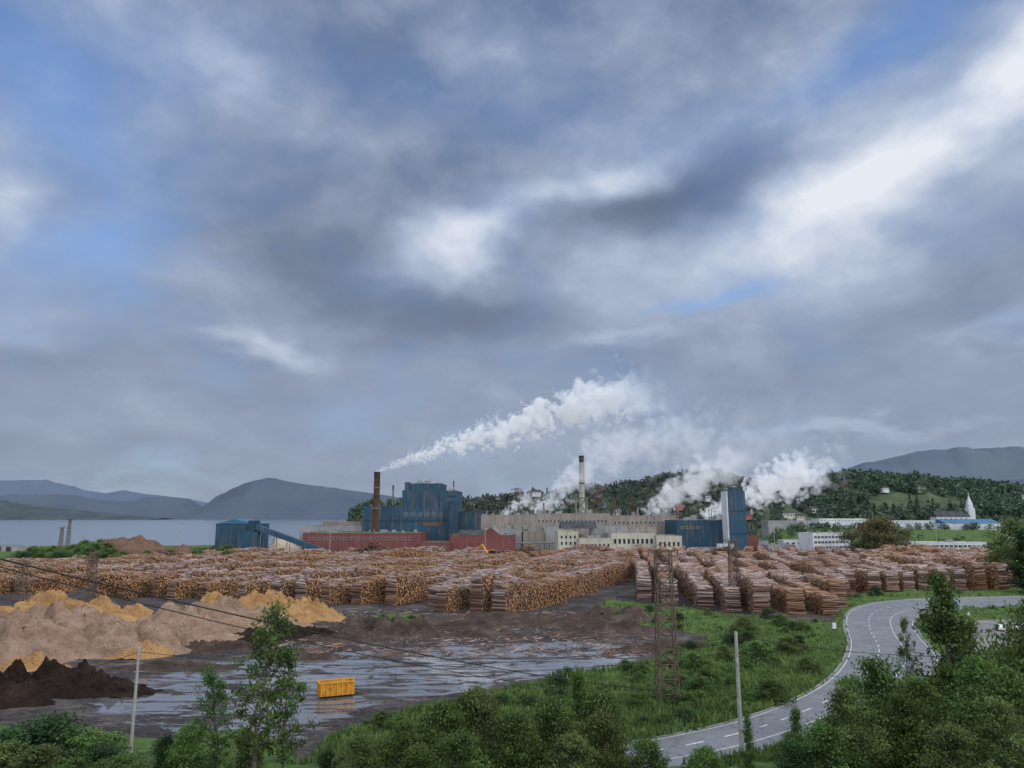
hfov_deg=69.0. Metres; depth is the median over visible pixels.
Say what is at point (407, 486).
walls
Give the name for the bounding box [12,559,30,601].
transmission tower
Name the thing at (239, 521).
gable roof
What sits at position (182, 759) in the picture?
shrub
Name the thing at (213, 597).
sawdust pile
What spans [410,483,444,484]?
parapet
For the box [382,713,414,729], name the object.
shrub
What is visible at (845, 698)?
deciduous tree
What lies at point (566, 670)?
shrub
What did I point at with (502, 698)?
shrub
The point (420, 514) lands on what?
windows
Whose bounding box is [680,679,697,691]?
shrub
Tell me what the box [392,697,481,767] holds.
shrub
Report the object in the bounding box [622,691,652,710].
shrub
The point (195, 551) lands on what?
shrub
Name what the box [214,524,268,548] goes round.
walls
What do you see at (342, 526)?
turbine hall
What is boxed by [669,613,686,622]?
shrub
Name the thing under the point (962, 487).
forest
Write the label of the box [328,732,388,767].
shrub
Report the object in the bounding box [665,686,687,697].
shrub
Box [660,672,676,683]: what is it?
shrub
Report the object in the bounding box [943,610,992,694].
birch tree
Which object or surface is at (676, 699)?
shrub
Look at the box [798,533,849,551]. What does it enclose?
walls
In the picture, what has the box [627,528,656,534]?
walls
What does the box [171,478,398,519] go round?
hills
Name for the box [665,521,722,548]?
walls
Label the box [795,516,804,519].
walls
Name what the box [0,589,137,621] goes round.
sawdust pile
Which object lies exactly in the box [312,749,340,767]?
shrub
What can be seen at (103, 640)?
wood chip pile
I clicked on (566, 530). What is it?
parapet
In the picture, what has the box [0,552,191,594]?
log pile
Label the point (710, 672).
shrub
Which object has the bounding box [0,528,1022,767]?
ground
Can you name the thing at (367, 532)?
roof
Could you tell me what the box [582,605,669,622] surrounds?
dirt mound
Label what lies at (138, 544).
bark pile
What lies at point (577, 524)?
gable roof
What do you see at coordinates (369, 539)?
window frames
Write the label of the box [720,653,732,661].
shrub
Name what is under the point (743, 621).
shrub
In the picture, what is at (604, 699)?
shrub
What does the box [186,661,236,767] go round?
birch tree
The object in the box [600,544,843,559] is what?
log pile
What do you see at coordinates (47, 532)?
water
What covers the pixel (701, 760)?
shrub
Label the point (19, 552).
shrub
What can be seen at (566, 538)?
windows
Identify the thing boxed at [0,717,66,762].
shrub
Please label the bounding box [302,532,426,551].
walls
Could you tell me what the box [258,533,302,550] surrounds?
legs
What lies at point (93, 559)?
transmission tower
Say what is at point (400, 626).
dirt mound
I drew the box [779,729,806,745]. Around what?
shrub
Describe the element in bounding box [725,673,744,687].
shrub
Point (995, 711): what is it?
deciduous tree
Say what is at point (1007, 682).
shrub
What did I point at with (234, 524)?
parapet
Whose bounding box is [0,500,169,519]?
hills
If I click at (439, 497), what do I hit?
downpipes
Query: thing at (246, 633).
bark pile
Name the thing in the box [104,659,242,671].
dirt mound
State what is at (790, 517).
walls
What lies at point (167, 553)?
log heap
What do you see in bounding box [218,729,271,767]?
shrub
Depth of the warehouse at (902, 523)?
787.59 m
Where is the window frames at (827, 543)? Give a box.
[814,536,847,548]
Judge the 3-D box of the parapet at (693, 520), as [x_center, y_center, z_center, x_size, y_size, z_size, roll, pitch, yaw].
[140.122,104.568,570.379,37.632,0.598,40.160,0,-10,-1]
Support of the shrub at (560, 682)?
on the ground at (169, 708)
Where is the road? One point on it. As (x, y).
(858, 621)
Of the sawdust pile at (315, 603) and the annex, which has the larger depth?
the annex
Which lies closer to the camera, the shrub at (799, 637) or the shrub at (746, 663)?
the shrub at (746, 663)
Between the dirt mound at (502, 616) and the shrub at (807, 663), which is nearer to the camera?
the shrub at (807, 663)
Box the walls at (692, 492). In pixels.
[689,489,696,494]
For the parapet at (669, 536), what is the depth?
514.53 m
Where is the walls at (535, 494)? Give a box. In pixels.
[532,492,540,496]
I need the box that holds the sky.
[0,0,1023,502]
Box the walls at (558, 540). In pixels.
[554,531,578,549]
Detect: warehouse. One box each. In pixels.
[0,546,39,550]
[761,519,813,537]
[761,541,794,550]
[811,518,868,527]
[888,518,936,529]
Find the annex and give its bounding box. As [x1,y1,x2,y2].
[237,533,261,548]
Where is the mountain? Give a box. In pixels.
[776,446,1023,494]
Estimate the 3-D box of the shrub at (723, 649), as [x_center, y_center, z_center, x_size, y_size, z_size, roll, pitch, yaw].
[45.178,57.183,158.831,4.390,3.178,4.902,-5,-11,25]
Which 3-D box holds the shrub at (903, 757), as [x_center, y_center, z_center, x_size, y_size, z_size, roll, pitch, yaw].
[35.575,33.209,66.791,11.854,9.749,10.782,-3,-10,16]
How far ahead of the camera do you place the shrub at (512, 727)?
74.24 m
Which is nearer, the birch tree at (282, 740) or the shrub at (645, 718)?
the birch tree at (282, 740)
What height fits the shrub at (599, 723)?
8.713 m
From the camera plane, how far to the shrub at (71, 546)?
519.27 m
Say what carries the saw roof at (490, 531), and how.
on the roof
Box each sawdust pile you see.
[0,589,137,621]
[0,651,71,671]
[89,594,153,617]
[102,639,174,659]
[180,590,250,608]
[235,589,258,603]
[250,589,346,622]
[268,539,299,550]
[307,595,342,614]
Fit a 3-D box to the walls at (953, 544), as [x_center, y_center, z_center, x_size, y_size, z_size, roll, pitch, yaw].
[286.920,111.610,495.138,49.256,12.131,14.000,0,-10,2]
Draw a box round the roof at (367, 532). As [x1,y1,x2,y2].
[316,532,421,532]
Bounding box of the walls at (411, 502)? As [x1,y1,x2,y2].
[401,491,444,539]
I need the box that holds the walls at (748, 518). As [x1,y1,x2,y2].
[746,513,751,519]
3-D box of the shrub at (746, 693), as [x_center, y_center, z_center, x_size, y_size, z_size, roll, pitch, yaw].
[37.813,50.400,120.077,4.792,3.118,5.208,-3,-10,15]
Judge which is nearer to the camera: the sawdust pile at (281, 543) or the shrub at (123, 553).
the shrub at (123, 553)
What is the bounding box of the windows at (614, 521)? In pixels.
[614,521,663,523]
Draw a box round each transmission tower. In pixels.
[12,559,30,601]
[58,526,63,547]
[64,518,73,548]
[82,550,101,602]
[509,488,524,512]
[585,488,597,512]
[595,488,606,512]
[605,498,620,514]
[624,498,639,514]
[645,498,659,514]
[648,543,680,704]
[723,537,742,610]
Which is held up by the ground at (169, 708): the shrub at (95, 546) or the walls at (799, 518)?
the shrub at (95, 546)
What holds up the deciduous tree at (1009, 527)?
on the ground at (169, 708)
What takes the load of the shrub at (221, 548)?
on the ground at (169, 708)
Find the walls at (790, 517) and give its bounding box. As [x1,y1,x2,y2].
[786,513,795,518]
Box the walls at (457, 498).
[445,492,461,539]
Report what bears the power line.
attached to the transmission tower at (657, 590)
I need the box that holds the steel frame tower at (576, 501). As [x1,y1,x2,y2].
[575,497,587,512]
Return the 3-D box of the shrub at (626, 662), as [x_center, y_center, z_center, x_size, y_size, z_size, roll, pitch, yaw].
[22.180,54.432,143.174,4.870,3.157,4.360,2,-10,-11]
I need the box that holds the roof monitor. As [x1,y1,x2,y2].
[458,530,484,534]
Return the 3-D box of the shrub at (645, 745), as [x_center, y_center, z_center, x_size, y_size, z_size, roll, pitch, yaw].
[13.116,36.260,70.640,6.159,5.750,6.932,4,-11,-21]
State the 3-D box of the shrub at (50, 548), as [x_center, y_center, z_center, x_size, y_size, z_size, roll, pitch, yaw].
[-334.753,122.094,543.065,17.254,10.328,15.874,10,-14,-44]
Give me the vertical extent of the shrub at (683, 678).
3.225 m
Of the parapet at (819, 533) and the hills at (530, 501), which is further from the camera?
the hills at (530, 501)
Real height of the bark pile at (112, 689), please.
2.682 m
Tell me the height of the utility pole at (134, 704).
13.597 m
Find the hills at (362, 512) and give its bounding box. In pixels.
[349,502,401,521]
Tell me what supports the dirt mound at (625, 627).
on the ground at (169, 708)
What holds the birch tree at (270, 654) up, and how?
on the ground at (169, 708)
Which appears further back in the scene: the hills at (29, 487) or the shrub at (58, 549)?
the hills at (29, 487)
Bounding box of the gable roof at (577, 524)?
[559,521,596,528]
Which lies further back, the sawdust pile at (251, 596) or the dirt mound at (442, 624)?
the sawdust pile at (251, 596)
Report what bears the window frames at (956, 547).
attached to the walls at (953, 544)
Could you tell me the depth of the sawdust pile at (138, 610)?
215.45 m
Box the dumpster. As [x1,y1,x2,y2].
[317,677,354,698]
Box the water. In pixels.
[0,519,346,545]
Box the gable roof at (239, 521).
[216,519,267,523]
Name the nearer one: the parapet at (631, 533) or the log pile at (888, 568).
the log pile at (888, 568)
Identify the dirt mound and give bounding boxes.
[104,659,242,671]
[184,639,264,654]
[240,650,349,660]
[285,631,393,643]
[326,613,391,632]
[349,614,445,639]
[426,618,505,631]
[441,629,543,638]
[445,611,565,621]
[496,611,609,627]
[547,620,682,636]
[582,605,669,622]
[603,640,720,653]
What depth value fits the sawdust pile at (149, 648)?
159.35 m
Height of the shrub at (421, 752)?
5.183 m
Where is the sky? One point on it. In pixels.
(491, 247)
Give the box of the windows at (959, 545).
[931,545,984,546]
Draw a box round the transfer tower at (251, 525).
[248,520,259,531]
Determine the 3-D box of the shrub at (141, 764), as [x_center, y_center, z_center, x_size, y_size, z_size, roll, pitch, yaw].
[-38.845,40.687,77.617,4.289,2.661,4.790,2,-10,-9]
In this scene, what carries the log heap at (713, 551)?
on the ground at (169, 708)
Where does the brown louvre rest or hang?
attached to the walls at (411, 502)
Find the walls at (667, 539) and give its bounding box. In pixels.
[655,537,681,549]
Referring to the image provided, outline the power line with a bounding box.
[0,544,997,696]
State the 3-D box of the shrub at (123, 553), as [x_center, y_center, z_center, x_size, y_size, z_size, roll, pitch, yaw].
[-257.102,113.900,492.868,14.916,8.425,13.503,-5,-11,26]
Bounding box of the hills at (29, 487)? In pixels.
[0,480,206,506]
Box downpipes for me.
[414,494,455,507]
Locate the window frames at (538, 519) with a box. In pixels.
[538,519,606,522]
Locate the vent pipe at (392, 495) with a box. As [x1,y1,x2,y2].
[392,485,393,505]
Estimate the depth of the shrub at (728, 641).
167.72 m
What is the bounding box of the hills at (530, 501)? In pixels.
[462,475,819,537]
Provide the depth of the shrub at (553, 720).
78.55 m
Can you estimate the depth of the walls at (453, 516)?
582.95 m
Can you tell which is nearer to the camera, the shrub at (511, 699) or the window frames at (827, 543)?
the shrub at (511, 699)
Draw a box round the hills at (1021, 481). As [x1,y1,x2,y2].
[994,479,1023,484]
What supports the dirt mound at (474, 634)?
on the ground at (169, 708)
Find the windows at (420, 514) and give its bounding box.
[404,513,442,515]
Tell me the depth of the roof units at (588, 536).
529.42 m
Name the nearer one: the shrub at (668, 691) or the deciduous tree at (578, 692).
the deciduous tree at (578, 692)
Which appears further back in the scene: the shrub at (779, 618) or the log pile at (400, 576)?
the log pile at (400, 576)
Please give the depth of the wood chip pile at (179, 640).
168.22 m
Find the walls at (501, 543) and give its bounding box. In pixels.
[450,536,515,553]
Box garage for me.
[777,539,798,549]
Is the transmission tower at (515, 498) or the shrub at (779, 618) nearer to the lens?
the shrub at (779, 618)
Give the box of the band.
[362,520,448,520]
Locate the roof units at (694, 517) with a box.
[682,515,715,519]
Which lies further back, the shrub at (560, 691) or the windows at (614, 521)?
the windows at (614, 521)
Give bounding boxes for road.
[624,596,1023,765]
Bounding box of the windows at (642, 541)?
[614,539,652,549]
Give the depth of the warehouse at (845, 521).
885.28 m
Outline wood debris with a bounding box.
[266,609,674,657]
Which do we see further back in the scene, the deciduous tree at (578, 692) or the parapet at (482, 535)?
the parapet at (482, 535)
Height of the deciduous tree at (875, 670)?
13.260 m
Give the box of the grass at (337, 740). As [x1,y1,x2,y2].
[290,588,1023,767]
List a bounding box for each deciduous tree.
[566,657,587,734]
[734,707,757,767]
[785,699,805,765]
[807,681,898,767]
[825,648,940,766]
[829,513,922,551]
[874,670,968,767]
[939,649,1022,765]
[955,693,1023,767]
[976,515,1023,586]
[976,598,1023,747]
[1002,526,1023,590]
[1013,560,1023,684]
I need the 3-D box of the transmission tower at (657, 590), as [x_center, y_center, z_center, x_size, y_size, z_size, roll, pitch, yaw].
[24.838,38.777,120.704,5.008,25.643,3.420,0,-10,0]
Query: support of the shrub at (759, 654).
on the ground at (169, 708)
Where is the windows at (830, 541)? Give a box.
[814,536,848,548]
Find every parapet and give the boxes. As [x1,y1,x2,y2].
[216,523,269,524]
[302,531,426,533]
[402,490,446,490]
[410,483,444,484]
[419,540,450,542]
[450,534,515,535]
[554,530,578,531]
[578,537,611,538]
[597,526,626,526]
[605,532,654,533]
[655,535,681,536]
[665,520,721,520]
[800,532,842,533]
[906,541,986,542]
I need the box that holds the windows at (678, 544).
[659,542,679,545]
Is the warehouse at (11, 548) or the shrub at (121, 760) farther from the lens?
the warehouse at (11, 548)
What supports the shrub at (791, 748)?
on the ground at (169, 708)
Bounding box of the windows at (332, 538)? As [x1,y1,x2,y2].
[311,537,411,539]
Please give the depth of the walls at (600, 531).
543.62 m
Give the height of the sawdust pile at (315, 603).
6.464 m
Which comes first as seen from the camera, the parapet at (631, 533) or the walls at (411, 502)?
the parapet at (631, 533)
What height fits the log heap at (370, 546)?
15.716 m
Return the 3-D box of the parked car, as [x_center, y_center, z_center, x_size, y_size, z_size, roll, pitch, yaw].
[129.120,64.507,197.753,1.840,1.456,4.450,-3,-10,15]
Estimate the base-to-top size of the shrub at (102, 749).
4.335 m
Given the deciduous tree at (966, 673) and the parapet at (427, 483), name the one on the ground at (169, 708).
the deciduous tree at (966, 673)
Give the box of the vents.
[674,508,711,519]
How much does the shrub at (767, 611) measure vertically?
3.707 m
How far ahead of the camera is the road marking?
117.19 m
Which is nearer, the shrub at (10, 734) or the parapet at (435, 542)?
the shrub at (10, 734)
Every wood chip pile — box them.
[0,600,100,643]
[0,616,80,664]
[24,604,134,628]
[58,616,180,658]
[120,600,253,641]
[134,619,199,653]
[209,596,315,628]
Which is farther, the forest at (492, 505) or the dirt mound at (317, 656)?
the forest at (492, 505)
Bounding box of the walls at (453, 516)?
[449,503,458,539]
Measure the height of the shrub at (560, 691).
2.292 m
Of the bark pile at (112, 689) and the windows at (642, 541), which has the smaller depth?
the bark pile at (112, 689)
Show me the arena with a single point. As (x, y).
(954, 524)
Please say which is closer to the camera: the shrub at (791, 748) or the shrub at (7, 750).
the shrub at (791, 748)
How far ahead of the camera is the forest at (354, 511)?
859.97 m
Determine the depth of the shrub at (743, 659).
148.70 m
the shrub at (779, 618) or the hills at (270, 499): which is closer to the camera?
the shrub at (779, 618)
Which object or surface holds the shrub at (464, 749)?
on the ground at (169, 708)
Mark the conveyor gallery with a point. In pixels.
(283, 536)
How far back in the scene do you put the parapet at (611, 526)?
544.07 m
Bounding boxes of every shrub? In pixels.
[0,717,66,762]
[0,724,45,765]
[0,739,40,767]
[2,551,32,558]
[3,708,136,764]
[3,743,70,767]
[10,549,38,558]
[26,544,47,555]
[34,550,50,557]
[44,549,73,558]
[46,545,57,552]
[50,548,70,557]
[52,728,142,766]
[54,756,105,767]
[63,544,76,549]
[64,548,79,555]
[64,739,143,767]
[70,543,99,553]
[74,541,116,556]
[75,539,93,546]
[75,551,94,556]
[84,547,123,558]
[93,750,144,767]
[101,541,119,552]
[113,550,130,554]
[124,757,155,767]
[146,733,178,767]
[156,720,221,767]
[189,546,209,554]
[212,546,228,550]
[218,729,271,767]
[219,548,236,554]
[222,544,235,549]
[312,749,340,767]
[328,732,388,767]
[358,714,433,767]
[365,710,391,728]
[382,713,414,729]
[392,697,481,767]
[392,740,448,767]
[431,724,501,767]
[438,681,508,767]
[478,706,551,767]
[493,693,507,704]
[495,691,517,703]
[513,694,542,709]
[515,691,532,704]
[517,689,609,767]
[542,685,554,694]
[542,729,602,767]
[547,673,572,688]
[551,695,575,707]
[552,688,569,698]
[556,665,572,676]
[569,687,636,767]
[569,703,636,767]
[613,735,673,767]
[616,659,637,672]
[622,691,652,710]
[623,661,641,674]
[628,671,646,683]
[631,660,649,674]
[635,715,648,722]
[643,605,653,611]
[643,682,652,688]
[649,683,667,693]
[649,686,674,702]
[654,712,671,724]
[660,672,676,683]
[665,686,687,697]
[668,674,688,686]
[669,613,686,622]
[670,620,685,628]
[670,696,682,704]
[671,651,712,674]
[674,705,700,727]
[677,690,700,707]
[679,639,700,650]
[679,743,729,767]
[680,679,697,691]
[681,673,732,699]
[687,665,734,689]
[702,608,712,614]
[713,631,748,648]
[713,644,733,657]
[716,666,729,671]
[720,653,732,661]
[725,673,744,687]
[727,615,758,635]
[732,639,775,664]
[732,666,746,674]
[733,687,761,704]
[739,630,755,641]
[739,656,754,665]
[739,661,757,671]
[751,679,782,695]
[753,675,796,706]
[759,608,775,619]
[767,733,824,767]
[770,613,789,626]
[773,635,806,657]
[778,626,790,632]
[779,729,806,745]
[782,715,881,767]
[784,621,796,631]
[792,621,811,633]
[792,634,805,644]
[795,655,823,676]
[852,697,954,767]
[867,585,884,595]
[907,719,1002,767]
[940,693,1021,767]
[951,659,1023,767]
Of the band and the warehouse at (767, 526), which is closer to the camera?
the band
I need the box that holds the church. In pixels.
[930,495,975,519]
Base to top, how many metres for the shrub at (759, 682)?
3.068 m
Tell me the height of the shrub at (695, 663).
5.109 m
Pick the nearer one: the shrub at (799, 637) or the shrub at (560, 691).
the shrub at (560, 691)
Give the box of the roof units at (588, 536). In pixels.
[578,534,600,537]
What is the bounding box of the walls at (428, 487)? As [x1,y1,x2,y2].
[410,484,446,489]
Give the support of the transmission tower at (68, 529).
on the ground at (169, 708)
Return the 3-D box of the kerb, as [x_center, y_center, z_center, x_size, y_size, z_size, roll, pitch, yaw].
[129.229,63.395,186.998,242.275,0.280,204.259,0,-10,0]
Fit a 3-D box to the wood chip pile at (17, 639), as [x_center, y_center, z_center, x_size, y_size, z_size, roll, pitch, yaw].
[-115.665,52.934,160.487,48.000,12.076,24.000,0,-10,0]
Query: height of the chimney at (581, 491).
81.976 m
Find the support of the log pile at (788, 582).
on the ground at (169, 708)
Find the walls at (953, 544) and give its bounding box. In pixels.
[900,543,986,548]
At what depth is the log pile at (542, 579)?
257.03 m
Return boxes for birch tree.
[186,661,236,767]
[224,592,309,767]
[261,652,320,767]
[895,566,990,725]
[895,616,920,715]
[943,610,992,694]
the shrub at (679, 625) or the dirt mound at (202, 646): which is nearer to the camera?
the dirt mound at (202, 646)
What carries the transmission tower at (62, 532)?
on the ground at (169, 708)
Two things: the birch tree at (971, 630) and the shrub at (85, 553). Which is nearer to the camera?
the birch tree at (971, 630)
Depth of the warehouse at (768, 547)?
518.28 m
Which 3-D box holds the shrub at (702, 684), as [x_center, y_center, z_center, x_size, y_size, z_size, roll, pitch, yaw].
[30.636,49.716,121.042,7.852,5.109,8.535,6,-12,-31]
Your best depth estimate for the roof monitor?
545.74 m
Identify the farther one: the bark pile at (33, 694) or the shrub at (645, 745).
the bark pile at (33, 694)
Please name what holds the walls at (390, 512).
on the ground at (169, 708)
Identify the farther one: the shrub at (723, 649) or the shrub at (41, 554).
the shrub at (41, 554)
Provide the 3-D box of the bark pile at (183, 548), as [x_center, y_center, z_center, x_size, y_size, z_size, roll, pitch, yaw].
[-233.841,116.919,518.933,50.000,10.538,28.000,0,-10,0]
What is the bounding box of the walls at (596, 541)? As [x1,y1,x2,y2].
[579,539,611,547]
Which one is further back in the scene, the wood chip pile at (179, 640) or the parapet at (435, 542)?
the parapet at (435, 542)
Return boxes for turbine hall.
[299,522,362,548]
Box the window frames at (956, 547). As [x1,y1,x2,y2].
[940,545,984,547]
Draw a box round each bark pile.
[0,656,97,699]
[0,672,55,709]
[39,659,145,685]
[91,679,163,697]
[99,535,163,554]
[152,544,194,553]
[234,620,334,640]
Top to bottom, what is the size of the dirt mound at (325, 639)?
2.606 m
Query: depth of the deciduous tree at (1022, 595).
96.62 m
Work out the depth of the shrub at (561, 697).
116.18 m
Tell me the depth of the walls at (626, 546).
517.38 m
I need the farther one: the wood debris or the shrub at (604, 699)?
the wood debris
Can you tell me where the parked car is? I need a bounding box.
[992,624,1004,630]
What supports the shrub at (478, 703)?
on the ground at (169, 708)
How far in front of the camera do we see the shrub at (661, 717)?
107.18 m
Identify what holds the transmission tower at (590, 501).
on the ground at (169, 708)
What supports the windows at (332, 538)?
attached to the walls at (336, 545)
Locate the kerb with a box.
[610,596,1019,745]
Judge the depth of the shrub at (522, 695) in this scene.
118.65 m
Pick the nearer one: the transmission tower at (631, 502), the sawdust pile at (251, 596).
the sawdust pile at (251, 596)
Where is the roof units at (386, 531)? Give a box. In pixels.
[326,529,416,532]
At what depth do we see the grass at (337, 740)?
127.63 m
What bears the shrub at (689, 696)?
on the ground at (169, 708)
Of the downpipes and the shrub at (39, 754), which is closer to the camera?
the shrub at (39, 754)
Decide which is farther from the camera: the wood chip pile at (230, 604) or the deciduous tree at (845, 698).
the wood chip pile at (230, 604)
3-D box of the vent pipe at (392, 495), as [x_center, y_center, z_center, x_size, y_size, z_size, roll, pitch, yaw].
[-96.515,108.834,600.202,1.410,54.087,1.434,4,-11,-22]
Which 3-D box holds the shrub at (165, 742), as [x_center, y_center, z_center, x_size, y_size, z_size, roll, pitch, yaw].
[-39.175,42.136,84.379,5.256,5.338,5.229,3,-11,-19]
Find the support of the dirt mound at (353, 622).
on the ground at (169, 708)
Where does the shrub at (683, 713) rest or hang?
on the ground at (169, 708)
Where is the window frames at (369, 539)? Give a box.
[312,537,411,539]
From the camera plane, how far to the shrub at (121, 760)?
81.67 m
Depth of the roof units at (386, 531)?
559.23 m
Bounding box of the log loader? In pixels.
[476,544,494,553]
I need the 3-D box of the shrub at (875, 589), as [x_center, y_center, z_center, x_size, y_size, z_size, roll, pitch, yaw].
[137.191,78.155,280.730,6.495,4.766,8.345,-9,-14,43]
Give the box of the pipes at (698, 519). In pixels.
[676,519,721,519]
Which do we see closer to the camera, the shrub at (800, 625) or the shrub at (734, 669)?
the shrub at (734, 669)
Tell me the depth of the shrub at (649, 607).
231.48 m
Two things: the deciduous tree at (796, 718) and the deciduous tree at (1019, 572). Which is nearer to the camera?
the deciduous tree at (796, 718)
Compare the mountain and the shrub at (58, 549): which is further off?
the mountain
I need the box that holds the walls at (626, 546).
[606,533,655,552]
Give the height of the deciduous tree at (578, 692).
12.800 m
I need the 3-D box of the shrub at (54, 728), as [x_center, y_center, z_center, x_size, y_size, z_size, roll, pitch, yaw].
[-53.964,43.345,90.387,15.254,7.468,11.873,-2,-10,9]
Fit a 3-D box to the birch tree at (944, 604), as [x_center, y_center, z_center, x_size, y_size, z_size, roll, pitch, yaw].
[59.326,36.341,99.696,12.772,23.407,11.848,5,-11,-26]
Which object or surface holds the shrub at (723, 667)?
on the ground at (169, 708)
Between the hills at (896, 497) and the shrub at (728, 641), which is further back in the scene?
the hills at (896, 497)
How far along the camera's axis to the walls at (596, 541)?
514.38 m
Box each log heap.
[146,549,182,555]
[349,541,391,553]
[509,545,540,553]
[704,546,747,554]
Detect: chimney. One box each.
[372,472,380,531]
[578,455,585,511]
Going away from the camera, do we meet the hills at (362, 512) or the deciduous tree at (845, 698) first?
the deciduous tree at (845, 698)
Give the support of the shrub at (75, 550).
on the ground at (169, 708)
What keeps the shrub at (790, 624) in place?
on the ground at (169, 708)
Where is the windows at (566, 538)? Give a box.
[561,536,575,544]
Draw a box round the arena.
[935,519,999,529]
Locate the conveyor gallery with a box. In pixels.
[255,524,327,549]
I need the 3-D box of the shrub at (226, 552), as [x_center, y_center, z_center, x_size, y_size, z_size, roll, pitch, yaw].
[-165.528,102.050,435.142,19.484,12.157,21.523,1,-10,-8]
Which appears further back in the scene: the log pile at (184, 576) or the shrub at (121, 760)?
the log pile at (184, 576)
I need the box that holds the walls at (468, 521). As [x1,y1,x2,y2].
[458,513,483,531]
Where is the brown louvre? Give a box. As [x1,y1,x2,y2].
[422,522,440,525]
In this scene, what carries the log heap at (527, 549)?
on the ground at (169, 708)
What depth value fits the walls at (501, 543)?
532.48 m
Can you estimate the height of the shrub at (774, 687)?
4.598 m
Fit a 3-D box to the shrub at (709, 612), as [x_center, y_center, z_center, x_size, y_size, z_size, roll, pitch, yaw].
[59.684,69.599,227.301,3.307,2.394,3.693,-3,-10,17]
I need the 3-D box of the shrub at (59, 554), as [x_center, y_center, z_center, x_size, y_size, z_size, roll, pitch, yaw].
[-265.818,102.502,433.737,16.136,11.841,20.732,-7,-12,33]
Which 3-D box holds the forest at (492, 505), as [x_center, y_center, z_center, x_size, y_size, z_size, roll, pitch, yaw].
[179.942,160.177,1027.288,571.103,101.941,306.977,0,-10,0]
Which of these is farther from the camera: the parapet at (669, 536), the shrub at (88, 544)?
the parapet at (669, 536)
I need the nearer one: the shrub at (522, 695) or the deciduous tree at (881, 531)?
the shrub at (522, 695)
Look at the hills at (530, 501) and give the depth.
1000.90 m
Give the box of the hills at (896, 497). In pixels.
[815,479,1023,520]
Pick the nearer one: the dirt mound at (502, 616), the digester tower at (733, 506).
the dirt mound at (502, 616)
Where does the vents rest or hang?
on the walls at (708, 534)
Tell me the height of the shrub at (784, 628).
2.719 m
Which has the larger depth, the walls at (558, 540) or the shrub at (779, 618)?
the walls at (558, 540)
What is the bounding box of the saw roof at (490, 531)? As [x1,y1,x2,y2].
[481,527,499,534]
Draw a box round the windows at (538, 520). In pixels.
[538,520,606,522]
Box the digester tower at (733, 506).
[721,487,768,551]
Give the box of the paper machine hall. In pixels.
[481,507,675,550]
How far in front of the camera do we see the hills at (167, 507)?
6963.90 m
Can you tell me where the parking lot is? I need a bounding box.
[948,619,1023,650]
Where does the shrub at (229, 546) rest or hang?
on the ground at (169, 708)
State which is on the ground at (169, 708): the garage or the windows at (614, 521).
the garage
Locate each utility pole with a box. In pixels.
[129,647,140,753]
[734,631,743,748]
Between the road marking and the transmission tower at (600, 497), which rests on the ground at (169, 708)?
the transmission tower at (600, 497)
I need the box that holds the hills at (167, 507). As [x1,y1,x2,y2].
[0,494,201,518]
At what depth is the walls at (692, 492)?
1002.36 m
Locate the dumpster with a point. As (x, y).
(335, 687)
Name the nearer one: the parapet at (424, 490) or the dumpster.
the dumpster
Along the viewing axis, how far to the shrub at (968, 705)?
70.72 m
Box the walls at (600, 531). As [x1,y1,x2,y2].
[588,527,626,536]
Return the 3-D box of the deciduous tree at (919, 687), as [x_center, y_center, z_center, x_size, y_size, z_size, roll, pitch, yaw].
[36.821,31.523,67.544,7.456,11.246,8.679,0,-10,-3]
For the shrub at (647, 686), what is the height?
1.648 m
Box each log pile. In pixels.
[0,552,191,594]
[88,547,340,599]
[237,546,532,605]
[428,544,634,612]
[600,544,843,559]
[615,546,867,616]
[849,544,1017,592]
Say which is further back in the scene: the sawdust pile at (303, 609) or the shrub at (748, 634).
the sawdust pile at (303, 609)
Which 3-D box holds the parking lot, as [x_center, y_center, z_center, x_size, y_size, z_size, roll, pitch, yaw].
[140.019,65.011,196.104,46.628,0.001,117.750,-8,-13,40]
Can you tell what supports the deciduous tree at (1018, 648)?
on the ground at (169, 708)
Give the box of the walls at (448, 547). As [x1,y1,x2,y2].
[419,543,450,551]
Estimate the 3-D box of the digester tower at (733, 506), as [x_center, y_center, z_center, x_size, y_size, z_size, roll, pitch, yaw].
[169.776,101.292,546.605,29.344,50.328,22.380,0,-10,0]
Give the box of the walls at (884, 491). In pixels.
[880,488,888,492]
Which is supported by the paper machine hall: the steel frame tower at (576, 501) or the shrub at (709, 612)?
the steel frame tower at (576, 501)
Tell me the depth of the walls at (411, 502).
590.90 m
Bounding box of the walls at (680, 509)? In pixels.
[675,504,682,510]
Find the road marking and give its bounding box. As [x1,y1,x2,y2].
[628,597,1021,758]
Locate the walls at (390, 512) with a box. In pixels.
[362,506,401,530]
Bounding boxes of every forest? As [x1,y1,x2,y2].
[346,497,401,521]
[462,468,838,536]
[763,520,1023,551]
[792,468,1023,523]
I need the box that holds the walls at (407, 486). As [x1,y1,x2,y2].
[405,483,409,489]
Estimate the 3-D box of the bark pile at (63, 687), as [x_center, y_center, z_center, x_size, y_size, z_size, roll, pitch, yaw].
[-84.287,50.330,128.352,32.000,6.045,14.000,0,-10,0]
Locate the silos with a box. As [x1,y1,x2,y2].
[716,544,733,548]
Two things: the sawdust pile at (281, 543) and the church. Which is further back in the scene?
the church

